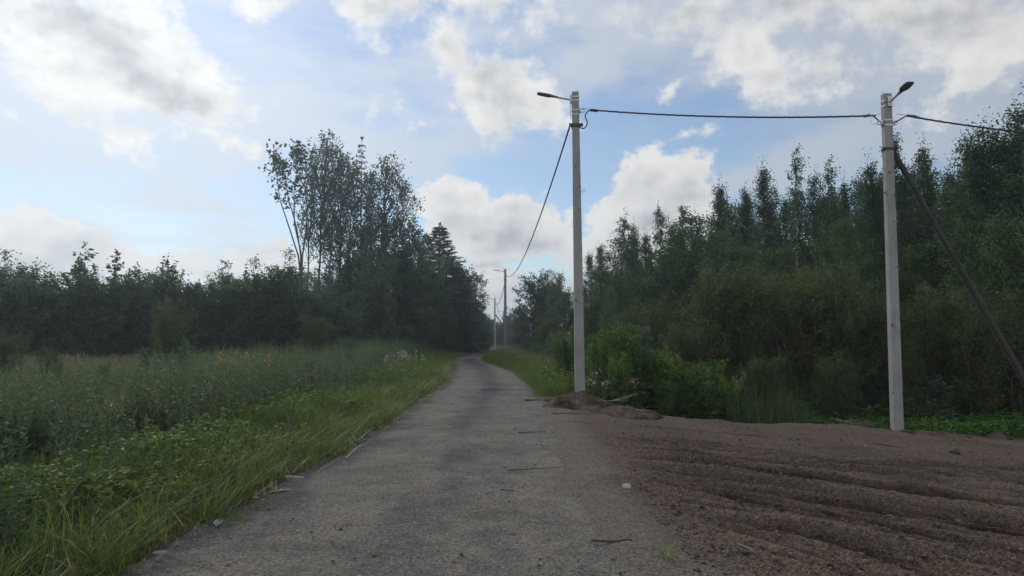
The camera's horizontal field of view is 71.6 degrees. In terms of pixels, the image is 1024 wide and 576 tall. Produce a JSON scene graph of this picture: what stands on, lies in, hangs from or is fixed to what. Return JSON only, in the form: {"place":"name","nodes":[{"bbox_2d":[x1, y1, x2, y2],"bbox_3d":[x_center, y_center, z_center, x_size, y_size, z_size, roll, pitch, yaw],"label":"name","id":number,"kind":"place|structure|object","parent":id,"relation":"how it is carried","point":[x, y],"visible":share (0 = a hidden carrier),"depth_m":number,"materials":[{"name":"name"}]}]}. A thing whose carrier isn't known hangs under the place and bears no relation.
{"place":"outdoors","nodes":[
{"label":"outdoors","id":0,"kind":"place"},
{"bbox_2d":[0,343,650,575],"bbox_3d":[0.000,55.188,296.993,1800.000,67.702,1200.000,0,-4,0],"label":"ground","id":1,"kind":"structure","parent":0,"point":[174,539],"depth_m":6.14,"materials":[{"name":"green plant"}]},
{"bbox_2d":[0,329,37,382],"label":"willow shrub","id":2,"kind":"object","parent":1,"relation":"on","point":[4,354],"visible":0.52,"depth_m":18.76,"materials":[{"name":"green plant"}]},
{"bbox_2d":[0,260,62,357],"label":"leafy shrub","id":3,"kind":"object","parent":1,"relation":"on","point":[19,315],"visible":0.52,"depth_m":30.61,"materials":[{"name":"green plant"}]},
{"bbox_2d":[0,262,86,358],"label":"leafy shrub","id":4,"kind":"object","parent":1,"relation":"on","point":[53,313],"visible":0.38,"depth_m":31.38,"materials":[{"name":"green plant"}]},
{"bbox_2d":[0,473,105,573],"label":"grass tussock","id":5,"kind":"object","parent":1,"relation":"on","point":[32,527],"depth_m":4.65,"materials":[{"name":"green plant"}]},
{"bbox_2d":[17,257,108,356],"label":"leafy shrub","id":6,"kind":"object","parent":1,"relation":"on","point":[49,285],"visible":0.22,"depth_m":32.12,"materials":[{"name":"green plant"}]},
{"bbox_2d":[49,267,124,358],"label":"leafy shrub","id":7,"kind":"object","parent":1,"relation":"on","point":[90,299],"visible":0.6,"depth_m":32.16,"materials":[{"name":"green plant"}]},
{"bbox_2d":[58,242,124,354],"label":"leafy shrub","id":8,"kind":"object","parent":1,"relation":"on","point":[75,270],"visible":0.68,"depth_m":32.49,"materials":[{"name":"green plant"}]},
{"bbox_2d":[68,269,147,361],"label":"leafy shrub","id":9,"kind":"object","parent":1,"relation":"on","point":[119,297],"visible":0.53,"depth_m":33.14,"materials":[{"name":"green plant"}]},
{"bbox_2d":[125,262,156,358],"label":"leafy shrub","id":10,"kind":"object","parent":1,"relation":"on","point":[139,339],"visible":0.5,"depth_m":33.80,"materials":[{"name":"green plant"}]},
{"bbox_2d":[136,253,182,352],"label":"leafy shrub","id":11,"kind":"object","parent":1,"relation":"on","point":[150,290],"visible":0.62,"depth_m":33.28,"materials":[{"name":"green plant"}]},
{"bbox_2d":[128,265,196,356],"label":"leafy shrub","id":12,"kind":"object","parent":1,"relation":"on","point":[176,292],"visible":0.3,"depth_m":34.05,"materials":[{"name":"green plant"}]},
{"bbox_2d":[145,293,203,364],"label":"willow shrub","id":13,"kind":"object","parent":1,"relation":"on","point":[161,329],"visible":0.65,"depth_m":22.71,"materials":[{"name":"green plant"}]},
{"bbox_2d":[144,269,223,356],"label":"leafy shrub","id":14,"kind":"object","parent":1,"relation":"on","point":[202,329],"visible":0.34,"depth_m":34.79,"materials":[{"name":"green plant"}]},
{"bbox_2d":[179,269,236,353],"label":"leafy shrub","id":15,"kind":"object","parent":1,"relation":"on","point":[201,291],"visible":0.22,"depth_m":35.79,"materials":[{"name":"green plant"}]},
{"bbox_2d":[0,353,433,563],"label":"nettle beds","id":16,"kind":"object","parent":1,"relation":"on","point":[9,519],"visible":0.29,"depth_m":7.05,"materials":[{"name":"green plant"}]},
{"bbox_2d":[0,368,452,575],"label":"dry straw","id":17,"kind":"object","parent":1,"relation":"on","point":[177,540],"visible":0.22,"depth_m":5.77,"materials":[{"name":"beige plant"}]},
{"bbox_2d":[199,254,279,355],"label":"leafy shrub","id":18,"kind":"object","parent":1,"relation":"on","point":[224,303],"visible":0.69,"depth_m":34.93,"materials":[{"name":"green plant"}]},
{"bbox_2d":[210,264,302,354],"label":"leafy shrub","id":19,"kind":"object","parent":1,"relation":"on","point":[264,340],"visible":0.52,"depth_m":35.48,"materials":[{"name":"green plant"}]},
{"bbox_2d":[252,245,314,353],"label":"leafy shrub","id":20,"kind":"object","parent":1,"relation":"on","point":[280,281],"visible":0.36,"depth_m":35.88,"materials":[{"name":"green plant"}]},
{"bbox_2d":[258,135,317,336],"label":"aspen tree","id":21,"kind":"object","parent":1,"relation":"on","point":[297,152],"visible":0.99,"depth_m":47.82,"materials":[{"name":"green plant"}]},
{"bbox_2d":[262,280,336,355],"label":"leafy shrub","id":22,"kind":"object","parent":1,"relation":"on","point":[308,295],"visible":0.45,"depth_m":36.17,"materials":[{"name":"green plant"}]},
{"bbox_2d":[1,345,601,437],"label":"seeding grass","id":23,"kind":"structure","parent":1,"relation":"on","point":[66,357],"depth_m":17.72,"materials":[{"name":"green plant"}]},
{"bbox_2d":[293,147,323,289],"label":"aspen tree","id":24,"kind":"object","parent":1,"relation":"on","point":[300,219],"visible":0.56,"depth_m":51.32,"materials":[{"name":"green plant"}]},
{"bbox_2d":[291,310,340,357],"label":"willow shrub","id":25,"kind":"object","parent":1,"relation":"on","point":[317,332],"visible":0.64,"depth_m":33.03,"materials":[{"name":"green plant"}]},
{"bbox_2d":[293,129,346,293],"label":"aspen tree","id":26,"kind":"object","parent":1,"relation":"on","point":[326,153],"visible":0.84,"depth_m":50.28,"materials":[{"name":"green plant"}]},
{"bbox_2d":[296,284,348,350],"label":"leafy shrub","id":27,"kind":"object","parent":1,"relation":"on","point":[328,304],"visible":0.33,"depth_m":37.58,"materials":[{"name":"green plant"}]},
{"bbox_2d":[303,145,375,304],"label":"aspen tree","id":28,"kind":"object","parent":1,"relation":"on","point":[340,240],"visible":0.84,"depth_m":50.02,"materials":[{"name":"green plant"}]},
{"bbox_2d":[321,294,365,351],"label":"leafy shrub","id":29,"kind":"object","parent":1,"relation":"on","point":[340,315],"visible":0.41,"depth_m":38.19,"materials":[{"name":"green plant"}]},
{"bbox_2d":[0,332,693,472],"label":"tall herbs","id":30,"kind":"object","parent":1,"relation":"on","point":[42,406],"visible":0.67,"depth_m":11.07,"materials":[{"name":"green plant"}]},
{"bbox_2d":[0,344,699,573],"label":"verge weeds","id":31,"kind":"object","parent":1,"relation":"on","point":[63,481],"visible":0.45,"depth_m":7.48,"materials":[{"name":"green plant"}]},
{"bbox_2d":[323,154,381,293],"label":"aspen tree","id":32,"kind":"object","parent":1,"relation":"on","point":[357,211],"visible":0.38,"depth_m":53.13,"materials":[{"name":"green plant"}]},
{"bbox_2d":[327,219,395,344],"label":"broadleaf tree","id":33,"kind":"object","parent":1,"relation":"on","point":[348,268],"visible":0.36,"depth_m":47.74,"materials":[{"name":"green plant"}]},
{"bbox_2d":[337,246,415,347],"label":"broadleaf tree","id":34,"kind":"object","parent":1,"relation":"on","point":[379,296],"visible":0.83,"depth_m":42.76,"materials":[{"name":"green plant"}]},
{"bbox_2d":[359,151,415,256],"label":"aspen tree","id":35,"kind":"object","parent":1,"relation":"on","point":[385,188],"visible":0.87,"depth_m":50.97,"materials":[{"name":"green plant"}]},
{"bbox_2d":[344,212,432,346],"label":"broadleaf tree","id":36,"kind":"object","parent":1,"relation":"on","point":[402,256],"visible":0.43,"depth_m":49.85,"materials":[{"name":"green plant"}]},
{"bbox_2d":[386,177,426,297],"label":"aspen tree","id":37,"kind":"object","parent":1,"relation":"on","point":[402,196],"visible":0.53,"depth_m":53.01,"materials":[{"name":"green plant"}]},
{"bbox_2d":[391,233,449,347],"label":"broadleaf tree","id":38,"kind":"object","parent":1,"relation":"on","point":[427,264],"visible":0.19,"depth_m":57.78,"materials":[{"name":"green plant"}]},
{"bbox_2d":[422,222,492,352],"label":"spruce tree","id":39,"kind":"object","parent":1,"relation":"on","point":[443,233],"visible":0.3,"depth_m":65.81,"materials":[{"name":"green plant"}]},
{"bbox_2d":[440,248,488,351],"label":"broadleaf tree","id":40,"kind":"object","parent":1,"relation":"on","point":[456,286],"visible":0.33,"depth_m":67.43,"materials":[{"name":"green plant"}]},
{"bbox_2d":[460,271,492,352],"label":"broadleaf tree","id":41,"kind":"object","parent":1,"relation":"on","point":[481,281],"visible":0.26,"depth_m":73.79,"materials":[{"name":"green plant"}]},
{"bbox_2d":[26,343,1023,423],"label":"undergrowth","id":42,"kind":"object","parent":1,"relation":"on","point":[882,409],"visible":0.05,"depth_m":18.25,"materials":[{"name":"green plant"}]},
{"bbox_2d":[504,268,561,346],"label":"broadleaf tree","id":43,"kind":"object","parent":1,"relation":"on","point":[537,300],"visible":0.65,"depth_m":61.46,"materials":[{"name":"green plant"}]},
{"bbox_2d":[533,270,573,342],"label":"broadleaf tree","id":44,"kind":"object","parent":1,"relation":"on","point":[555,291],"visible":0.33,"depth_m":57.71,"materials":[{"name":"green plant"}]},
{"bbox_2d":[537,91,584,391],"bbox_3d":[1.227,-1.027,17.573,1.212,7.953,0.244,0,-4,-4],"label":"concrete pole","id":45,"kind":"object","parent":1,"relation":"on","point":[575,125],"visible":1,"depth_m":17.52,"materials":[{"name":"concrete"}]},
{"bbox_2d":[580,108,880,128],"bbox_3d":[4.965,-4.072,16.811,6.908,1.016,0.105,-1,-4,17],"label":"overhead cable","id":46,"kind":"object","parent":45,"relation":"attached to","point":[863,116],"visible":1,"depth_m":16.71,"materials":[{"name":"rubber"}]},
{"bbox_2d":[549,286,587,350],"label":"alder tree","id":47,"kind":"object","parent":1,"relation":"on","point":[566,302],"visible":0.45,"depth_m":51.48,"materials":[{"name":"green plant"}]},
{"bbox_2d":[543,390,617,409],"label":"soil mound","id":48,"kind":"object","parent":1,"relation":"on","point":[581,400],"visible":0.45,"depth_m":14.74,"materials":[{"name":"brown soil"}]},
{"bbox_2d":[569,281,610,357],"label":"alder tree","id":49,"kind":"object","parent":1,"relation":"on","point":[596,303],"visible":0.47,"depth_m":43.85,"materials":[{"name":"green plant"}]},
{"bbox_2d":[584,322,636,396],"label":"young bush","id":50,"kind":"object","parent":1,"relation":"on","point":[604,351],"visible":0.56,"depth_m":18.45,"materials":[{"name":"green plant"}]},
{"bbox_2d":[567,233,653,356],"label":"alder tree","id":51,"kind":"object","parent":1,"relation":"on","point":[604,279],"visible":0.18,"depth_m":47.56,"materials":[{"name":"green plant"}]},
{"bbox_2d":[603,350,633,405],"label":"young bush","id":52,"kind":"object","parent":1,"relation":"on","point":[616,370],"visible":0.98,"depth_m":17.39,"materials":[{"name":"green plant"}]},
{"bbox_2d":[597,266,641,354],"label":"alder tree","id":53,"kind":"object","parent":1,"relation":"on","point":[617,287],"visible":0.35,"depth_m":37.77,"materials":[{"name":"green plant"}]},
{"bbox_2d":[595,207,646,332],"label":"birch tree","id":54,"kind":"object","parent":1,"relation":"on","point":[619,243],"visible":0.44,"depth_m":42.12,"materials":[{"name":"green plant"}]},
{"bbox_2d":[588,405,664,419],"label":"soil mound","id":55,"kind":"object","parent":1,"relation":"on","point":[620,411],"visible":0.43,"depth_m":13.91,"materials":[{"name":"brown soil"}]},
{"bbox_2d":[609,332,652,407],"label":"young bush","id":56,"kind":"object","parent":1,"relation":"on","point":[633,355],"visible":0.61,"depth_m":18.03,"materials":[{"name":"green plant"}]},
{"bbox_2d":[611,290,691,366],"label":"willow shrub","id":57,"kind":"object","parent":1,"relation":"on","point":[651,317],"visible":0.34,"depth_m":28.60,"materials":[{"name":"green plant"}]},
{"bbox_2d":[639,200,678,341],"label":"birch tree","id":58,"kind":"object","parent":1,"relation":"on","point":[659,237],"visible":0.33,"depth_m":42.14,"materials":[{"name":"green plant"}]},
{"bbox_2d":[626,243,693,356],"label":"alder tree","id":59,"kind":"object","parent":1,"relation":"on","point":[653,290],"visible":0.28,"depth_m":35.88,"materials":[{"name":"green plant"}]},
{"bbox_2d":[637,342,686,412],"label":"young bush","id":60,"kind":"object","parent":1,"relation":"on","point":[650,375],"visible":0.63,"depth_m":18.08,"materials":[{"name":"green plant"}]},
{"bbox_2d":[646,350,698,417],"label":"young bush","id":61,"kind":"object","parent":1,"relation":"on","point":[674,372],"visible":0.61,"depth_m":17.96,"materials":[{"name":"green plant"}]},
{"bbox_2d":[639,223,712,366],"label":"alder tree","id":62,"kind":"object","parent":1,"relation":"on","point":[680,280],"visible":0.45,"depth_m":34.63,"materials":[{"name":"green plant"}]},
{"bbox_2d":[648,319,705,404],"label":"willow shrub","id":63,"kind":"object","parent":1,"relation":"on","point":[678,348],"visible":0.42,"depth_m":21.47,"materials":[{"name":"green plant"}]},
{"bbox_2d":[660,205,759,350],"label":"alder tree","id":64,"kind":"object","parent":1,"relation":"on","point":[691,222],"visible":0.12,"depth_m":43.90,"materials":[{"name":"green plant"}]},
{"bbox_2d":[666,259,760,391],"bbox_3d":[6.016,1.722,21.681,2.851,5.110,3.146,1,-4,-16],"label":"willow shrub","id":65,"kind":"object","parent":1,"relation":"on","point":[694,301],"visible":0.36,"depth_m":21.38,"materials":[{"name":"green plant"}]},
{"bbox_2d":[681,171,761,345],"bbox_3d":[11.013,-0.460,38.214,4.591,11.610,4.310,1,-4,-10],"label":"birch tree","id":66,"kind":"object","parent":1,"relation":"on","point":[718,208],"visible":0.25,"depth_m":38.20,"materials":[{"name":"green plant"}]},
{"bbox_2d":[677,220,770,373],"bbox_3d":[9.773,0.920,32.283,4.265,8.022,4.045,2,-5,-33],"label":"alder tree","id":67,"kind":"object","parent":1,"relation":"on","point":[733,258],"visible":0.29,"depth_m":32.30,"materials":[{"name":"green plant"}]},
{"bbox_2d":[671,259,785,405],"bbox_3d":[6.727,1.630,21.113,2.924,5.240,3.227,-4,-5,44],"label":"willow shrub","id":68,"kind":"object","parent":1,"relation":"on","point":[720,354],"visible":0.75,"depth_m":20.93,"materials":[{"name":"green plant"}]},
{"bbox_2d":[700,177,769,345],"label":"birch tree","id":69,"kind":"object","parent":1,"relation":"on","point":[744,209],"visible":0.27,"depth_m":38.27,"materials":[{"name":"green plant"}]},
{"bbox_2d":[711,268,818,406],"bbox_3d":[7.352,1.754,20.839,3.458,4.913,2.254,-3,-5,37],"label":"willow shrub","id":70,"kind":"object","parent":1,"relation":"on","point":[783,319],"visible":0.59,"depth_m":20.50,"materials":[{"name":"green plant"}]},
{"bbox_2d":[706,375,826,423],"bbox_3d":[6.091,2.910,17.203,2.989,1.816,3.962,0,-4,0],"label":"reed bed","id":71,"kind":"object","parent":1,"relation":"on","point":[778,414],"visible":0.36,"depth_m":16.62,"materials":[{"name":"green plant"}]},
{"bbox_2d":[730,350,803,418],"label":"willow shrub","id":72,"kind":"object","parent":1,"relation":"on","point":[763,372],"visible":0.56,"depth_m":18.14,"materials":[{"name":"green plant"}]},
{"bbox_2d":[738,154,799,364],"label":"birch tree","id":73,"kind":"object","parent":1,"relation":"on","point":[763,190],"visible":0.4,"depth_m":34.21,"materials":[{"name":"green plant"}]},
{"bbox_2d":[745,236,807,377],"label":"alder tree","id":74,"kind":"object","parent":1,"relation":"on","point":[787,260],"visible":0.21,"depth_m":27.77,"materials":[{"name":"green plant"}]},
{"bbox_2d":[745,256,845,409],"bbox_3d":[8.592,1.596,21.294,2.217,5.316,3.402,3,-5,-36],"label":"willow shrub","id":75,"kind":"object","parent":1,"relation":"on","point":[807,299],"visible":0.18,"depth_m":20.95,"materials":[{"name":"green plant"}]},
{"bbox_2d":[779,143,823,307],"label":"birch tree","id":76,"kind":"object","parent":1,"relation":"on","point":[797,202],"visible":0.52,"depth_m":32.28,"materials":[{"name":"green plant"}]},
{"bbox_2d":[783,166,837,361],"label":"birch tree","id":77,"kind":"object","parent":1,"relation":"on","point":[812,194],"visible":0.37,"depth_m":33.20,"materials":[{"name":"green plant"}]},
{"bbox_2d":[759,256,885,410],"bbox_3d":[9.010,1.601,20.013,3.162,5.136,2.865,1,-4,-21],"label":"willow shrub","id":78,"kind":"object","parent":1,"relation":"on","point":[846,295],"visible":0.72,"depth_m":20.01,"materials":[{"name":"green plant"}]},
{"bbox_2d":[768,213,884,382],"bbox_3d":[12.076,0.845,26.753,3.918,7.399,4.064,1,-4,-13],"label":"alder tree","id":79,"kind":"object","parent":1,"relation":"on","point":[841,224],"visible":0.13,"depth_m":26.66,"materials":[{"name":"green plant"}]},
{"bbox_2d":[801,345,869,420],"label":"willow shrub","id":80,"kind":"object","parent":1,"relation":"on","point":[828,382],"visible":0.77,"depth_m":17.44,"materials":[{"name":"green plant"}]},
{"bbox_2d":[814,154,857,367],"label":"birch tree","id":81,"kind":"object","parent":1,"relation":"on","point":[829,203],"visible":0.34,"depth_m":33.33,"materials":[{"name":"green plant"}]},
{"bbox_2d":[819,236,899,394],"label":"alder tree","id":82,"kind":"object","parent":1,"relation":"on","point":[867,266],"visible":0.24,"depth_m":24.10,"materials":[{"name":"green plant"}]},
{"bbox_2d":[816,286,922,417],"bbox_3d":[9.327,1.942,18.744,2.258,4.047,2.492,3,-5,-39],"label":"willow shrub","id":83,"kind":"object","parent":1,"relation":"on","point":[856,340],"visible":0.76,"depth_m":18.64,"materials":[{"name":"green plant"}]},
{"bbox_2d":[836,305,930,417],"bbox_3d":[9.835,2.188,18.636,1.985,3.559,2.191,4,-5,-43],"label":"willow shrub","id":84,"kind":"object","parent":1,"relation":"on","point":[884,380],"visible":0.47,"depth_m":18.34,"materials":[{"name":"green plant"}]},
{"bbox_2d":[844,148,928,381],"bbox_3d":[14.121,-0.419,27.164,3.583,10.249,4.345,3,-5,-37],"label":"birch tree","id":85,"kind":"object","parent":1,"relation":"on","point":[872,228],"visible":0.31,"depth_m":27.34,"materials":[{"name":"green plant"}]},
{"bbox_2d":[765,406,1023,436],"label":"fern patch","id":86,"kind":"object","parent":1,"relation":"on","point":[1012,425],"visible":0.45,"depth_m":16.11,"materials":[{"name":"green plant"}]},
{"bbox_2d":[947,277,1023,412],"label":"willow shrub","id":87,"kind":"object","parent":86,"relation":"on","point":[1019,358],"visible":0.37,"depth_m":18.58,"materials":[{"name":"green plant"}]},
{"bbox_2d":[868,125,943,384],"bbox_3d":[15.078,-0.966,27.251,3.294,11.490,3.581,-3,-5,40],"label":"birch tree","id":88,"kind":"object","parent":1,"relation":"on","point":[899,189],"visible":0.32,"depth_m":27.00,"materials":[{"name":"green plant"}]},
{"bbox_2d":[876,240,958,398],"bbox_3d":[13.440,1.397,24.013,2.631,6.000,2.990,2,-4,-32],"label":"alder tree","id":89,"kind":"object","parent":1,"relation":"on","point":[903,287],"visible":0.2,"depth_m":23.69,"materials":[{"name":"green plant"}]},
{"bbox_2d":[880,132,958,381],"bbox_3d":[16.122,-0.618,27.200,4.059,10.933,4.323,-2,-4,23],"label":"birch tree","id":90,"kind":"object","parent":1,"relation":"on","point":[924,173],"visible":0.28,"depth_m":27.20,"materials":[{"name":"green plant"}]},
{"bbox_2d":[885,208,974,390],"bbox_3d":[15.967,0.852,25.919,4.018,7.790,4.567,2,-4,-26],"label":"alder tree","id":91,"kind":"object","parent":1,"relation":"on","point":[932,268],"visible":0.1,"depth_m":26.03,"materials":[{"name":"green plant"}]},
{"bbox_2d":[877,275,989,414],"bbox_3d":[11.277,1.834,19.164,2.898,4.329,3.198,0,-4,7],"label":"willow shrub","id":92,"kind":"object","parent":1,"relation":"on","point":[941,321],"visible":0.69,"depth_m":18.88,"materials":[{"name":"green plant"}]},
{"bbox_2d":[918,374,961,422],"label":"sapling","id":93,"kind":"object","parent":1,"relation":"on","point":[939,393],"visible":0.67,"depth_m":17.36,"materials":[{"name":"green plant"}]},
{"bbox_2d":[903,119,1022,382],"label":"birch tree","id":94,"kind":"object","parent":1,"relation":"on","point":[971,155],"visible":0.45,"depth_m":22.53,"materials":[{"name":"green plant"}]},
{"bbox_2d":[916,205,1023,410],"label":"alder tree","id":95,"kind":"object","parent":1,"relation":"on","point":[982,229],"visible":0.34,"depth_m":20.72,"materials":[{"name":"green plant"}]},
{"bbox_2d":[932,106,1023,381],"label":"birch tree","id":96,"kind":"object","parent":1,"relation":"on","point":[989,163],"visible":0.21,"depth_m":22.15,"materials":[{"name":"green plant"}]},
{"bbox_2d":[958,83,1023,387],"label":"birch tree","id":97,"kind":"object","parent":1,"relation":"on","point":[1014,126],"visible":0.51,"depth_m":21.46,"materials":[{"name":"green plant"}]},
{"bbox_2d":[959,209,1023,411],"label":"alder tree","id":98,"kind":"object","parent":1,"relation":"on","point":[1016,254],"visible":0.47,"depth_m":19.60,"materials":[{"name":"green plant"}]},
{"bbox_2d":[105,354,638,575],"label":"road","id":99,"kind":"structure","parent":0,"point":[440,495],"depth_m":6.10,"materials":[{"name":"grey gravel"}]},
{"bbox_2d":[0,0,1023,334],"label":"sky","id":100,"kind":"structure","parent":0,"point":[141,130],"materials":[{"name":"blue"}]},
{"bbox_2d":[531,407,1023,575],"bbox_3d":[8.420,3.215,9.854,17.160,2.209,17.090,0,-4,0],"label":"bare soil","id":101,"kind":"structure","parent":0,"point":[593,452],"depth_m":7.22,"materials":[{"name":"brown soil"}]},
{"bbox_2d":[672,357,729,418],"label":"young bush","id":102,"kind":"object","parent":101,"relation":"on","point":[688,388],"visible":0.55,"depth_m":17.78,"materials":[{"name":"green plant"}]},
{"bbox_2d":[693,370,747,420],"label":"young bush","id":103,"kind":"object","parent":101,"relation":"on","point":[721,390],"visible":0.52,"depth_m":17.16,"materials":[{"name":"green plant"}]},
{"bbox_2d":[876,82,1023,430],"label":"concrete pole","id":104,"kind":"object","parent":101,"relation":"on","point":[890,155],"visible":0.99,"depth_m":15.51,"materials":[{"name":"concrete"}]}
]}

